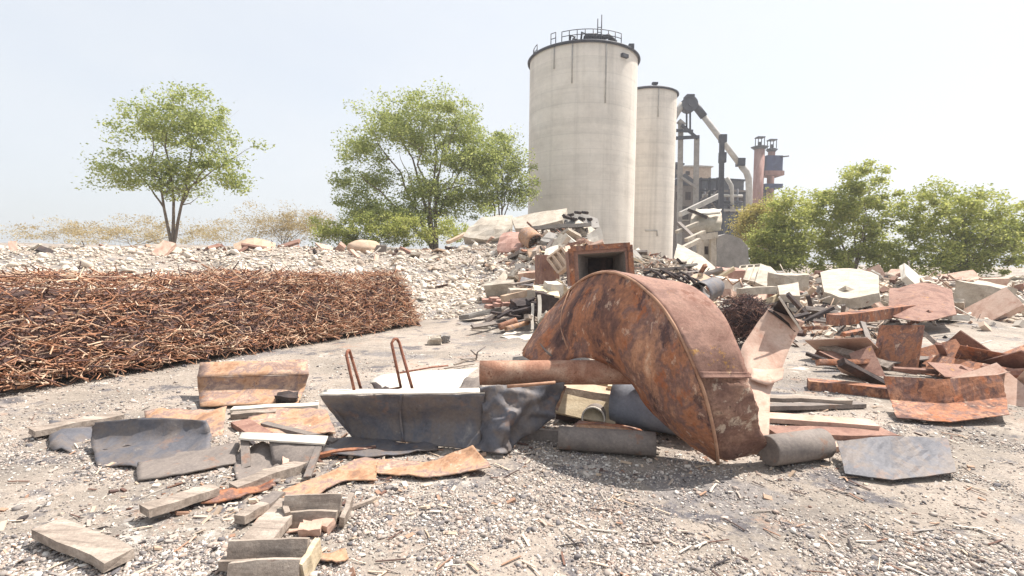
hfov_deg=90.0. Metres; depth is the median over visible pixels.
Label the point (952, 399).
rust sheet
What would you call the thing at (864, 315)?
beam
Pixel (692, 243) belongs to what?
beam
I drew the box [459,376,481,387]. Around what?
folded sheet
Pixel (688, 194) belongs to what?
window
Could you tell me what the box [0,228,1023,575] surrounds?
ground
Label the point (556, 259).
crate side
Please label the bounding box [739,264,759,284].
concrete block
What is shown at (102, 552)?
plank
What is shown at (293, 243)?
broken slab
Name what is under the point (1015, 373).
scrap bar
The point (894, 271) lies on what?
broken slab
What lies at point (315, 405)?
board
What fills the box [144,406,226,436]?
rust sheet
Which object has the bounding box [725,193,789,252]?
bush
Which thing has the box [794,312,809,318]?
broken beam
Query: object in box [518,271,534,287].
broken slab
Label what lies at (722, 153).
steel post
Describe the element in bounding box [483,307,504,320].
broken beam
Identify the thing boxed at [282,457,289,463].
concrete chunk
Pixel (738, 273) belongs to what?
brick pier
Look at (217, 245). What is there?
broken slab
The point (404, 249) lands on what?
broken slab
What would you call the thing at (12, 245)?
broken slab
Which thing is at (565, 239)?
broken slab
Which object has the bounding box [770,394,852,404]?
board
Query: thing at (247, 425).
flat bar
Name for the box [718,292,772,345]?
rebar bundle
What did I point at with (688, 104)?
conveyor duct
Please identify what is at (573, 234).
broken slab
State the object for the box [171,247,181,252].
broken slab
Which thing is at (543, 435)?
beam
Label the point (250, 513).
plank
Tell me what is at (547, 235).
broken slab
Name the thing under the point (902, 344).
scrap sheet
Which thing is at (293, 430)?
flat bar
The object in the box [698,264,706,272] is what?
broken beam
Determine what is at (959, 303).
broken slab
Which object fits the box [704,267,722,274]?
broken slab
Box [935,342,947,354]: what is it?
scrap bar
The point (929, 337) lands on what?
scrap bar
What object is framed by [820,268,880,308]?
concrete slab
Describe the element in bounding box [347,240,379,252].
boulder
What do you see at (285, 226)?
dry brush
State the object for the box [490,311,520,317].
scrap bar
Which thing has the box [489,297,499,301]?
brick
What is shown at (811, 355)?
scrap bar
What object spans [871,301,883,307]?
broken slab
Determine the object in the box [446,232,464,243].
plank
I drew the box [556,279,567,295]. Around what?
broken beam
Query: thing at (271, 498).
plank
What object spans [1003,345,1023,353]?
scrap sheet
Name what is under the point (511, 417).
crumpled sheet
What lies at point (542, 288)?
board
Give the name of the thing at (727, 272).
broken beam
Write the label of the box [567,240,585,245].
broken beam
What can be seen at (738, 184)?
plant building
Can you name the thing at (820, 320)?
broken beam
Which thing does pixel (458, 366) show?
stick
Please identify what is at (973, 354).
scrap sheet
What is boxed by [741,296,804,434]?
standing sheet
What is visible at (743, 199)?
stair house
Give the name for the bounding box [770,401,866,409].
board
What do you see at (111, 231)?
dry brush
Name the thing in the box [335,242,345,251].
broken slab
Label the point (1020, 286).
broken slab
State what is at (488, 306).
brick
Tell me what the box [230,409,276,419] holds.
board
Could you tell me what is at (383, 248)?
concrete block
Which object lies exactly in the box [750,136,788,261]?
stack tower
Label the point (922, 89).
sky
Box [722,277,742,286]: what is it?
rusty cable
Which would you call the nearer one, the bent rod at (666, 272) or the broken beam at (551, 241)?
the bent rod at (666, 272)
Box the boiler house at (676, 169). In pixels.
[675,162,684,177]
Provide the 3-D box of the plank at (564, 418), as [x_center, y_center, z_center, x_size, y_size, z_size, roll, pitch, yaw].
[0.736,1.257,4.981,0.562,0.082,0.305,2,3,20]
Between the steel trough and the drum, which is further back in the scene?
the drum
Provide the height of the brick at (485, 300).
0.115 m
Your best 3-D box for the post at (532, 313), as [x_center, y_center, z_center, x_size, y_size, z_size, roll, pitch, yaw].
[0.426,0.600,10.745,0.077,0.536,0.439,1,3,3]
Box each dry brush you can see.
[0,212,248,245]
[228,199,341,244]
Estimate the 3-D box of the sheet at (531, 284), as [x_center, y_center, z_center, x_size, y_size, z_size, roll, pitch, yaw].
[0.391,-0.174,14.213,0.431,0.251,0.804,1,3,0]
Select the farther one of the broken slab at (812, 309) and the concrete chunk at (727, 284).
the concrete chunk at (727, 284)
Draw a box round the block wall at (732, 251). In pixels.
[708,234,748,267]
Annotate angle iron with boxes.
[574,420,641,430]
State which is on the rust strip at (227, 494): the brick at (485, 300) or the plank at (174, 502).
the plank at (174, 502)
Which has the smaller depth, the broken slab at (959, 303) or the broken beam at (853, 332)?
the broken beam at (853, 332)
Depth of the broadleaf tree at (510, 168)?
39.16 m
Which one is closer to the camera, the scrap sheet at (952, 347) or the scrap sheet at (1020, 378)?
the scrap sheet at (1020, 378)
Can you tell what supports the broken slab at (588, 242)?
on the ground
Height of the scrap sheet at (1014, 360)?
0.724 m
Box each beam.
[229,461,306,488]
[470,319,505,328]
[470,327,491,329]
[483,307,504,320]
[500,288,531,301]
[519,428,558,441]
[524,314,537,322]
[532,245,540,254]
[544,239,553,249]
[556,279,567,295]
[562,214,573,220]
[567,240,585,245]
[642,266,684,271]
[675,222,698,233]
[676,222,692,235]
[682,238,700,247]
[684,230,705,241]
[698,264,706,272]
[718,266,735,276]
[737,286,776,295]
[760,293,778,303]
[786,292,810,317]
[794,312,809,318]
[801,326,827,329]
[802,306,834,323]
[806,295,812,305]
[807,378,888,398]
[810,318,856,325]
[826,305,915,325]
[836,325,845,333]
[840,328,862,336]
[841,304,845,311]
[859,321,871,340]
[905,310,932,324]
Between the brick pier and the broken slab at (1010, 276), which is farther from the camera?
the brick pier
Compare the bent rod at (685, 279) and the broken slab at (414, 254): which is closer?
the bent rod at (685, 279)
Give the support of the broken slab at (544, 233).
on the ground
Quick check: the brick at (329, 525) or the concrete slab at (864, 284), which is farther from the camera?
the concrete slab at (864, 284)
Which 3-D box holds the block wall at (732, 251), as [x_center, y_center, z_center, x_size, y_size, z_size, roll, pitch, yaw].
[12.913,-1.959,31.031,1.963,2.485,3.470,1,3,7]
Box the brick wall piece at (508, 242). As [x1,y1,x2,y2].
[497,231,523,254]
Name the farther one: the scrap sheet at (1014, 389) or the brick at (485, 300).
the brick at (485, 300)
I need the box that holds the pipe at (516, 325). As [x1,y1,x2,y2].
[504,320,529,330]
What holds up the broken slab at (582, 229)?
on the ground
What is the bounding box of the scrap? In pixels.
[17,219,1023,344]
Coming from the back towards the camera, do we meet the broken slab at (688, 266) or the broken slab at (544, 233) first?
the broken slab at (544, 233)
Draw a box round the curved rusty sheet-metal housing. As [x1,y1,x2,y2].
[479,270,766,464]
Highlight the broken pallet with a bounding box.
[282,492,353,527]
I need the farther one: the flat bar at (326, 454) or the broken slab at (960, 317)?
the broken slab at (960, 317)
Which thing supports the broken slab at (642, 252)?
on the ground
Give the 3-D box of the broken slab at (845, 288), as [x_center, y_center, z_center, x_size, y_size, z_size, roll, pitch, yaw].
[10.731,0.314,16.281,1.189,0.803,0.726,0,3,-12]
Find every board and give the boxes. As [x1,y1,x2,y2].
[230,402,318,413]
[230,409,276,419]
[370,367,477,388]
[510,279,534,285]
[533,285,559,297]
[769,412,879,429]
[769,425,898,440]
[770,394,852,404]
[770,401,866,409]
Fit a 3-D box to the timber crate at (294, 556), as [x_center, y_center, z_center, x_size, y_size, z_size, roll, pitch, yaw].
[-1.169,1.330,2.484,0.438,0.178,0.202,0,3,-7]
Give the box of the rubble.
[0,222,1023,322]
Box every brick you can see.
[298,521,322,536]
[312,518,336,534]
[482,298,492,302]
[484,304,494,308]
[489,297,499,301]
[492,302,501,307]
[501,302,509,306]
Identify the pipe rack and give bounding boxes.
[702,176,742,236]
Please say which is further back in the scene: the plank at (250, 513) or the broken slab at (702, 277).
the broken slab at (702, 277)
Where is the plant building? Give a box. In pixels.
[702,178,744,232]
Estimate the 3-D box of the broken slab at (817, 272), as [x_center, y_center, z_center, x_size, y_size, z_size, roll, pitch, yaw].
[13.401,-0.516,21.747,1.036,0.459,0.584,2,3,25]
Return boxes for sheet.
[49,417,144,454]
[91,418,212,467]
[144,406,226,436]
[234,441,280,481]
[248,407,334,434]
[254,515,297,533]
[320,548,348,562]
[323,437,437,456]
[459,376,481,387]
[474,382,564,453]
[501,330,533,339]
[520,277,533,286]
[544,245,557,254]
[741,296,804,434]
[805,337,878,350]
[811,351,832,359]
[819,351,848,358]
[836,365,858,377]
[837,436,955,479]
[849,346,884,376]
[874,325,924,374]
[883,374,1009,421]
[886,356,928,363]
[889,282,956,321]
[918,354,1012,378]
[919,339,971,363]
[927,362,1016,378]
[948,330,990,350]
[950,363,1023,406]
[954,345,1004,362]
[980,350,1023,368]
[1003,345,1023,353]
[1017,371,1023,384]
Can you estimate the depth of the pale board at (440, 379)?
5.28 m
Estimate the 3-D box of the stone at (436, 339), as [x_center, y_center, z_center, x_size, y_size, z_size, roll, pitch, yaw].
[-1.412,0.966,9.365,0.286,0.216,0.254,0,3,-13]
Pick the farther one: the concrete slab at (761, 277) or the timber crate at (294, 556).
the concrete slab at (761, 277)
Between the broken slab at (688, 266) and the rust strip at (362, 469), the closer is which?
the rust strip at (362, 469)
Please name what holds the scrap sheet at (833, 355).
on the scrap sheet at (818, 353)
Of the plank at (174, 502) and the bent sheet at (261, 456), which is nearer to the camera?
the plank at (174, 502)
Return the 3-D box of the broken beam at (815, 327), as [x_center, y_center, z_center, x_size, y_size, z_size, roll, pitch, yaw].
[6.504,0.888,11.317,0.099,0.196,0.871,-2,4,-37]
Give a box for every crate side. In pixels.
[546,247,566,274]
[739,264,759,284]
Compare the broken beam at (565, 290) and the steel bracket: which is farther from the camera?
the broken beam at (565, 290)
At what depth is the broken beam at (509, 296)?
12.11 m
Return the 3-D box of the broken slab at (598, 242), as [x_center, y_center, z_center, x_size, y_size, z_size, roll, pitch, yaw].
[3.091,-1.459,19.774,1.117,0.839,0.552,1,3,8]
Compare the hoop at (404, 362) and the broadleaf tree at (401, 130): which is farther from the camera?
the broadleaf tree at (401, 130)
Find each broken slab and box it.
[8,241,16,250]
[27,244,41,250]
[35,245,52,252]
[150,240,176,255]
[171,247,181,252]
[203,243,220,251]
[241,243,266,250]
[260,248,271,251]
[279,239,299,246]
[315,243,332,249]
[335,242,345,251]
[348,249,360,257]
[399,247,410,253]
[410,252,420,256]
[431,248,445,252]
[445,246,457,249]
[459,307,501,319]
[483,279,515,297]
[496,272,506,279]
[507,250,526,258]
[507,268,517,276]
[507,274,518,281]
[514,263,525,270]
[518,254,529,260]
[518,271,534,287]
[527,248,540,257]
[535,310,547,326]
[538,230,549,239]
[539,232,556,244]
[551,234,571,246]
[556,228,580,238]
[572,220,594,236]
[576,238,592,244]
[589,240,603,244]
[633,250,643,263]
[636,250,647,254]
[641,255,651,258]
[675,263,697,267]
[691,273,710,281]
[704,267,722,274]
[707,289,736,298]
[753,294,766,299]
[786,303,794,312]
[794,306,837,315]
[800,285,816,299]
[813,270,822,276]
[838,286,854,290]
[864,264,885,275]
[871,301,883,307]
[888,269,899,274]
[899,263,920,284]
[937,270,979,281]
[941,314,970,320]
[953,298,964,309]
[960,287,1023,321]
[978,277,1009,285]
[1001,274,1013,282]
[1010,283,1023,290]
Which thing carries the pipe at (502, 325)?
on the ground
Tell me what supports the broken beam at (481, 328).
on the ground
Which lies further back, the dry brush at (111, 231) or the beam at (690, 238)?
the dry brush at (111, 231)
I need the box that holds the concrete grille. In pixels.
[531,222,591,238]
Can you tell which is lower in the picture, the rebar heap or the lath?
the lath
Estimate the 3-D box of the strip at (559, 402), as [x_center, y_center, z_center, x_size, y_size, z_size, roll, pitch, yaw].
[0.429,0.986,4.610,0.052,0.218,0.169,3,4,40]
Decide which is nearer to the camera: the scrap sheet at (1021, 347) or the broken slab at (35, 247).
the scrap sheet at (1021, 347)
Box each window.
[682,206,688,220]
[685,192,690,199]
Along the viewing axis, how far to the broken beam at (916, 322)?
12.20 m
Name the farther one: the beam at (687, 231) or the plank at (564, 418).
the beam at (687, 231)
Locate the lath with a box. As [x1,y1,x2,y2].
[342,495,377,510]
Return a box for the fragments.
[0,394,1018,575]
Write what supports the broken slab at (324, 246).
on the ground
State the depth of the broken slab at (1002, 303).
13.47 m
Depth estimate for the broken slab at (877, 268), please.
20.88 m
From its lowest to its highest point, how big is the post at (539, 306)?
0.592 m
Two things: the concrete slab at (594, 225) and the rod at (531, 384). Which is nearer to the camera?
the rod at (531, 384)
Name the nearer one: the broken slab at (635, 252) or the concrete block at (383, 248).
the broken slab at (635, 252)
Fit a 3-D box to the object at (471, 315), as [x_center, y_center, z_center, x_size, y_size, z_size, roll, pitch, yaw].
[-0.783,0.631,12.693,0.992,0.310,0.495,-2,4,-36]
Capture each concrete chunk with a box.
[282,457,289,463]
[507,288,535,298]
[543,281,563,294]
[715,276,741,291]
[767,272,808,290]
[953,280,1017,307]
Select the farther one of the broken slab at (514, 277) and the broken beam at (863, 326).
the broken slab at (514, 277)
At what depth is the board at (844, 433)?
4.64 m
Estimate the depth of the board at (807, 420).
4.88 m
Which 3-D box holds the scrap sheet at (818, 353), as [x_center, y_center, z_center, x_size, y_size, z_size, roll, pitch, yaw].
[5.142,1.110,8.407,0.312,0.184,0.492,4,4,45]
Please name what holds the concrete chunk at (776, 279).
on the scrap
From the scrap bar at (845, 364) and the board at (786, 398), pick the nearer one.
the board at (786, 398)
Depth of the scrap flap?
4.88 m
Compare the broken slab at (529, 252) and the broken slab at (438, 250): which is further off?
the broken slab at (438, 250)
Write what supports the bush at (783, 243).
on the ground
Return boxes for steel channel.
[136,442,239,480]
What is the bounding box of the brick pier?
[715,267,745,280]
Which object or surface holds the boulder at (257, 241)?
on the ground
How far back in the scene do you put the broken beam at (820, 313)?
12.62 m
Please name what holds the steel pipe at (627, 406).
on the ground
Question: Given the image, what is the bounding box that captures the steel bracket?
[238,432,327,478]
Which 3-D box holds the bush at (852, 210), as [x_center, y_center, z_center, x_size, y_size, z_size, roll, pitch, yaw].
[21.342,-4.081,32.017,7.755,7.651,4.762,1,3,0]
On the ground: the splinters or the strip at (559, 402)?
the splinters
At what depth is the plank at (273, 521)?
2.80 m
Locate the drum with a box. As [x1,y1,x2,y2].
[691,277,724,298]
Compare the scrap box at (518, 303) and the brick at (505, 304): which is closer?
the scrap box at (518, 303)
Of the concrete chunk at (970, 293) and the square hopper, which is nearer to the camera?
the square hopper
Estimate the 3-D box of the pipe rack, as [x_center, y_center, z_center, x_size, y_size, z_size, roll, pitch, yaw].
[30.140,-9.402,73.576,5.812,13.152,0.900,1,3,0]
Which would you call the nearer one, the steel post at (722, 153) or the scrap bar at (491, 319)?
the scrap bar at (491, 319)
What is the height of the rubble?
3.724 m
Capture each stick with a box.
[444,364,473,368]
[453,357,477,364]
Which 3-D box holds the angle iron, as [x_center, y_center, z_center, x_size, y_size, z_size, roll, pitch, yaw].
[0.803,1.183,4.282,0.578,0.093,0.234,1,3,8]
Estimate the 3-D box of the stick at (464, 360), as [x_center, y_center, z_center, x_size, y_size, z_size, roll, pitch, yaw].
[-0.698,1.102,7.765,0.038,0.035,0.583,3,4,33]
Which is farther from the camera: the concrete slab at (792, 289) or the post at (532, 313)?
the concrete slab at (792, 289)
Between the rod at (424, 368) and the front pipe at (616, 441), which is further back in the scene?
the rod at (424, 368)
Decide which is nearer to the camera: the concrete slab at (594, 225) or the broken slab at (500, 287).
the broken slab at (500, 287)
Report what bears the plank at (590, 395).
on the steel pipe at (600, 408)
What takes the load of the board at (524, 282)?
on the sheet at (531, 284)
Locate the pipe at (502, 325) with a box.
[498,318,517,329]
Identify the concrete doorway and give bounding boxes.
[696,232,717,266]
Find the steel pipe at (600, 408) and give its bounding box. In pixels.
[581,386,607,421]
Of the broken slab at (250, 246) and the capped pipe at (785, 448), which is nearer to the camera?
the capped pipe at (785, 448)
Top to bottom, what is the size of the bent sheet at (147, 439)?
0.256 m
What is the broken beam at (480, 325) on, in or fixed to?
on the scrap
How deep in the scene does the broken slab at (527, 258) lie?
18.68 m
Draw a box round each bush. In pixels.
[306,207,468,248]
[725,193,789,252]
[741,185,830,272]
[790,158,929,274]
[887,174,1023,276]
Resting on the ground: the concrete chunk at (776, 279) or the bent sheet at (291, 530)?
the bent sheet at (291, 530)
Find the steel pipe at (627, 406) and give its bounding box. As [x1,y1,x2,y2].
[609,384,675,434]
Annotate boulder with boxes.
[233,238,275,249]
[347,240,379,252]
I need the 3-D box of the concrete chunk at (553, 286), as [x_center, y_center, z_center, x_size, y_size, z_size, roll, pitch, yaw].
[0.947,0.000,11.619,0.362,0.315,0.364,-1,4,-30]
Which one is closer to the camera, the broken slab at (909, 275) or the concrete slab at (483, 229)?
the broken slab at (909, 275)
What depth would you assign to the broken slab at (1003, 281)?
16.56 m
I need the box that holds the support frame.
[676,119,699,252]
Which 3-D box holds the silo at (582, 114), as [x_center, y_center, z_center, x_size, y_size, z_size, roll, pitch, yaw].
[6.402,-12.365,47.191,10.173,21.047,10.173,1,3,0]
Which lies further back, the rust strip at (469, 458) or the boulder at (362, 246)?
the boulder at (362, 246)
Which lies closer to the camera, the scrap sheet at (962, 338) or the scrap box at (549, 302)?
the scrap sheet at (962, 338)
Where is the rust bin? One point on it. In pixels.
(545, 270)
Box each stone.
[274,391,299,403]
[427,335,441,344]
[441,335,449,343]
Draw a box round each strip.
[201,479,276,503]
[281,457,378,497]
[375,445,489,477]
[555,385,566,410]
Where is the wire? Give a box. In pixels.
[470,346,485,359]
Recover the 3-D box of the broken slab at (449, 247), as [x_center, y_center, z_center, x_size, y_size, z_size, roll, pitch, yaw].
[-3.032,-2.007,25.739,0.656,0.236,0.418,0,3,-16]
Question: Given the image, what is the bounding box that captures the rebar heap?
[0,261,422,390]
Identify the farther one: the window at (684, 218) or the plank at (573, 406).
the window at (684, 218)
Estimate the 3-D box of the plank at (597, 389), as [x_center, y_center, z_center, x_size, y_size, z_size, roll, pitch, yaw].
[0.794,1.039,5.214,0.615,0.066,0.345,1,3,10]
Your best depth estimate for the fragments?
3.42 m
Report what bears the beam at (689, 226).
on the beam at (687, 231)
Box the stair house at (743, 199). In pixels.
[723,190,745,240]
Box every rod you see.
[399,365,447,373]
[507,381,555,387]
[644,269,664,279]
[654,269,675,278]
[660,270,680,278]
[665,275,685,282]
[675,271,695,283]
[678,274,690,283]
[686,277,705,286]
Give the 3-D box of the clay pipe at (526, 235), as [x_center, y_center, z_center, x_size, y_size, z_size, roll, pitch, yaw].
[0.859,-2.078,22.119,0.838,1.188,1.503,0,3,-17]
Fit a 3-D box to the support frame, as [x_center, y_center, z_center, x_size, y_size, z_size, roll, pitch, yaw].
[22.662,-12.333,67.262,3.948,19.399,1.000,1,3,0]
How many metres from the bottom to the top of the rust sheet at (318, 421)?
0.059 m
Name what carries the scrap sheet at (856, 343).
on the ground
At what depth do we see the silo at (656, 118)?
54.94 m
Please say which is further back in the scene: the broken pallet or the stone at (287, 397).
the stone at (287, 397)
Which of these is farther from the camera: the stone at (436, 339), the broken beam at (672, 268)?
the broken beam at (672, 268)
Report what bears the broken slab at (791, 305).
on the ground
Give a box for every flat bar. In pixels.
[231,418,272,432]
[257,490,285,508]
[261,421,337,443]
[318,445,375,458]
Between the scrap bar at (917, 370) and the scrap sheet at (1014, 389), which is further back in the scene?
the scrap bar at (917, 370)
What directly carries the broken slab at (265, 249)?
on the ground
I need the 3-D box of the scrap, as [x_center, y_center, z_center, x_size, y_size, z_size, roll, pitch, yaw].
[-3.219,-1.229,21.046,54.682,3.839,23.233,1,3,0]
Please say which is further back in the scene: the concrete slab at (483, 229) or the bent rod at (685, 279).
the concrete slab at (483, 229)
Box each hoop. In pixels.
[345,349,361,389]
[390,337,413,388]
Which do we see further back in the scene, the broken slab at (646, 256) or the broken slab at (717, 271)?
the broken slab at (646, 256)
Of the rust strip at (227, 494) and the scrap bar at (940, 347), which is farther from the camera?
the scrap bar at (940, 347)
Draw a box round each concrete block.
[376,245,386,252]
[683,165,712,178]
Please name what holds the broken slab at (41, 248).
on the ground
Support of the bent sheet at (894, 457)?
on the ground
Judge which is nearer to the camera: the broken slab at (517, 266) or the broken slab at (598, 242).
the broken slab at (517, 266)
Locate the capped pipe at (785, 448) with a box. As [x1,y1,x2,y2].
[758,428,835,466]
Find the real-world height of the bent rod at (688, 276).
0.316 m
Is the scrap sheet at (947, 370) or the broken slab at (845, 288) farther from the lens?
the broken slab at (845, 288)
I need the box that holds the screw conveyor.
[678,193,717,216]
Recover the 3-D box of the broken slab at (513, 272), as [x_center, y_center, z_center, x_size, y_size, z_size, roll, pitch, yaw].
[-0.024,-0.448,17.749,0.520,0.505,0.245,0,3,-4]
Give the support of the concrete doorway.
attached to the block wall at (732, 251)
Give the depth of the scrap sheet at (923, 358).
7.53 m
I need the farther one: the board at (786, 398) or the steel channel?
the board at (786, 398)
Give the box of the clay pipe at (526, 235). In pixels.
[518,227,542,248]
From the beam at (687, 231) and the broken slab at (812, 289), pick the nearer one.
the broken slab at (812, 289)
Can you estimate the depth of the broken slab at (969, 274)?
20.32 m
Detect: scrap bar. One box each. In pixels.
[486,309,509,321]
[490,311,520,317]
[496,297,535,318]
[510,304,535,313]
[805,352,836,366]
[815,359,869,365]
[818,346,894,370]
[837,358,884,384]
[892,367,938,374]
[912,323,936,344]
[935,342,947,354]
[971,368,1023,377]
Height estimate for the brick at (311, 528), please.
0.070 m
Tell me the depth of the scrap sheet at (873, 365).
7.48 m
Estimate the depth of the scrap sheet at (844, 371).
7.09 m
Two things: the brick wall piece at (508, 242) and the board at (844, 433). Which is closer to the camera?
the board at (844, 433)
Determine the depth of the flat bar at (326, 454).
4.04 m
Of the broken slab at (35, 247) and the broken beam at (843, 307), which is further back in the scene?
the broken slab at (35, 247)
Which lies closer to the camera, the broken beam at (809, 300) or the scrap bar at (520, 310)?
the scrap bar at (520, 310)
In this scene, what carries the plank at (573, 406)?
on the steel pipe at (627, 406)
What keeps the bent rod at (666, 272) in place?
on the bent rod
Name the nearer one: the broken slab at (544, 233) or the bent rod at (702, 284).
the bent rod at (702, 284)
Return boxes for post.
[530,303,533,329]
[537,295,541,322]
[718,134,726,234]
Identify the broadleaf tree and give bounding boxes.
[71,81,274,242]
[326,76,508,249]
[462,124,541,215]
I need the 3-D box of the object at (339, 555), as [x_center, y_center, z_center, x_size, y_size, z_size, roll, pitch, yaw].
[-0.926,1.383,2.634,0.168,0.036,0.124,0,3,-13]
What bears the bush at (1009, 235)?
on the ground
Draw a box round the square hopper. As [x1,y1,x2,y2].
[565,242,633,285]
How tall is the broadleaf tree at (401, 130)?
12.570 m
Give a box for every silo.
[528,15,640,244]
[633,82,678,258]
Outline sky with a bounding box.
[0,0,1023,266]
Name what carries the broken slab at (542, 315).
on the ground
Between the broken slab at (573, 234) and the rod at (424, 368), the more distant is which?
the broken slab at (573, 234)
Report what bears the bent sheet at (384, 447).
on the ground
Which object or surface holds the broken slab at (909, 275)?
on the ground
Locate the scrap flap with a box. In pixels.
[371,382,388,388]
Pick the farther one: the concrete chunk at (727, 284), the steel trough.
the concrete chunk at (727, 284)
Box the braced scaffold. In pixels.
[699,177,718,232]
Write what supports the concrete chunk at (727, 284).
on the scrap
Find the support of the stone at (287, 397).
on the ground
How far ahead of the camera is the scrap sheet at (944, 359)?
7.19 m
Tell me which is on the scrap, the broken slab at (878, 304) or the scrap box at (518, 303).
the scrap box at (518, 303)
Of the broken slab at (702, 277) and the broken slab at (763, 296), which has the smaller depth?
the broken slab at (763, 296)
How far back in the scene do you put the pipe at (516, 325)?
10.60 m
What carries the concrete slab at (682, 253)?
on the ground
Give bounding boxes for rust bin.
[535,255,559,283]
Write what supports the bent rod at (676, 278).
on the ground
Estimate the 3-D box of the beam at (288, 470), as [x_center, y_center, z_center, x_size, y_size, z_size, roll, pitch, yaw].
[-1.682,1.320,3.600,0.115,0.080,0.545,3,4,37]
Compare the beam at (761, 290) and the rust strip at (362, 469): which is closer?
the rust strip at (362, 469)
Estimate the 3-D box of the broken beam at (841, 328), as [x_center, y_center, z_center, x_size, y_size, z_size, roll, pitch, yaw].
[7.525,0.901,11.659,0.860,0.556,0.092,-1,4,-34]
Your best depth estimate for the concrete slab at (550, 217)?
24.76 m
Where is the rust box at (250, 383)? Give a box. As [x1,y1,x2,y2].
[197,359,308,406]
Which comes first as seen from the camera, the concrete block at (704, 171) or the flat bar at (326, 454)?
the flat bar at (326, 454)
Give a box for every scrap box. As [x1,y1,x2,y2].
[509,298,537,318]
[535,290,559,313]
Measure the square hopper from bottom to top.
1.893 m
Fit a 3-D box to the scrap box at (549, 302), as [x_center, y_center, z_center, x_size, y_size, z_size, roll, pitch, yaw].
[0.770,0.312,11.320,0.584,0.514,0.469,0,3,-7]
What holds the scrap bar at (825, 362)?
on the scrap sheet at (873, 365)
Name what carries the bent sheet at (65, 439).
on the ground
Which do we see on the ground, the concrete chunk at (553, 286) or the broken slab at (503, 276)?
the broken slab at (503, 276)
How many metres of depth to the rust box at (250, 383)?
5.63 m
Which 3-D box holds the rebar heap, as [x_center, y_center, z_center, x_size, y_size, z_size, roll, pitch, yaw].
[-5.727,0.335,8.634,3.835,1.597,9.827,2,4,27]
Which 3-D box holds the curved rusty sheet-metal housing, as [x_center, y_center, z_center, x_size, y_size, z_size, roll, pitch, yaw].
[0.943,0.588,4.480,2.356,1.491,1.139,2,3,25]
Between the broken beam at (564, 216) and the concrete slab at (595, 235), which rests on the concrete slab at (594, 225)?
the broken beam at (564, 216)
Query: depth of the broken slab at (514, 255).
20.96 m
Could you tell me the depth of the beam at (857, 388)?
6.13 m
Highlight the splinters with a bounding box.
[3,378,1012,575]
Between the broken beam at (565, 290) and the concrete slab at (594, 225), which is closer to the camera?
the broken beam at (565, 290)
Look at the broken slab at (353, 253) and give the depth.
24.33 m
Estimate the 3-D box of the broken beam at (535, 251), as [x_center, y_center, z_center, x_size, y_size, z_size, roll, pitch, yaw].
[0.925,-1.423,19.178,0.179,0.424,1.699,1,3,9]
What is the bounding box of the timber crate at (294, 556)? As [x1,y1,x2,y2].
[226,537,322,575]
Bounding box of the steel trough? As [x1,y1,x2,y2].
[319,388,484,448]
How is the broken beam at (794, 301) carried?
on the ground
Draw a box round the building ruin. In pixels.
[687,208,721,232]
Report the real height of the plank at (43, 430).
0.068 m
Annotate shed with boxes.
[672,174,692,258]
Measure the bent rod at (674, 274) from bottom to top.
0.211 m
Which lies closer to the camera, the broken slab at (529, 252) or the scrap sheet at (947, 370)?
the scrap sheet at (947, 370)
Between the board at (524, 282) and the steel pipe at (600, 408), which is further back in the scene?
the board at (524, 282)
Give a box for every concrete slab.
[463,215,512,244]
[511,208,566,231]
[564,214,599,228]
[587,226,604,243]
[674,244,714,271]
[755,264,776,286]
[777,282,799,302]
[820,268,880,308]
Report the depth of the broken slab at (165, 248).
24.16 m
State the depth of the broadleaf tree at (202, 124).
29.15 m
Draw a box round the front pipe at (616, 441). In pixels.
[558,426,656,456]
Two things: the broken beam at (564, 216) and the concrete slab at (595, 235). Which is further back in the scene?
the broken beam at (564, 216)
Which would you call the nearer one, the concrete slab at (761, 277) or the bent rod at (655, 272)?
the bent rod at (655, 272)
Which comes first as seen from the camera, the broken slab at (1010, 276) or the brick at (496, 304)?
the brick at (496, 304)
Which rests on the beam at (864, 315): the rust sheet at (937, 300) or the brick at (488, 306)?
the rust sheet at (937, 300)
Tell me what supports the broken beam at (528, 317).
on the ground
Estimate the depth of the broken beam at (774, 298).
14.36 m
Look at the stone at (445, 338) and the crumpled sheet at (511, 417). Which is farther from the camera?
the stone at (445, 338)
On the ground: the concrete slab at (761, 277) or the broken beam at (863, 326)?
the broken beam at (863, 326)
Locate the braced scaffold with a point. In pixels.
(708, 190)
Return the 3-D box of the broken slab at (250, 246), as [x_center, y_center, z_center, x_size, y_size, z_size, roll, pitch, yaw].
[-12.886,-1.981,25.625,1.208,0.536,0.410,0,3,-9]
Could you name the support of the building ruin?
on the ground
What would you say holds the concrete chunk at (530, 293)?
on the scrap
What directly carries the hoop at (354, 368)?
on the steel trough
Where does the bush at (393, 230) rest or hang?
on the ground
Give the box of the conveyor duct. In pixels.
[676,94,752,208]
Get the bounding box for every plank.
[29,412,124,436]
[31,517,134,572]
[139,483,219,517]
[218,498,292,570]
[234,502,268,524]
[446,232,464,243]
[555,393,614,423]
[556,414,591,421]
[564,388,609,401]
[565,385,610,393]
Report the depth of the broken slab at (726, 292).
14.94 m
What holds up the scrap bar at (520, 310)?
on the scrap box at (549, 302)

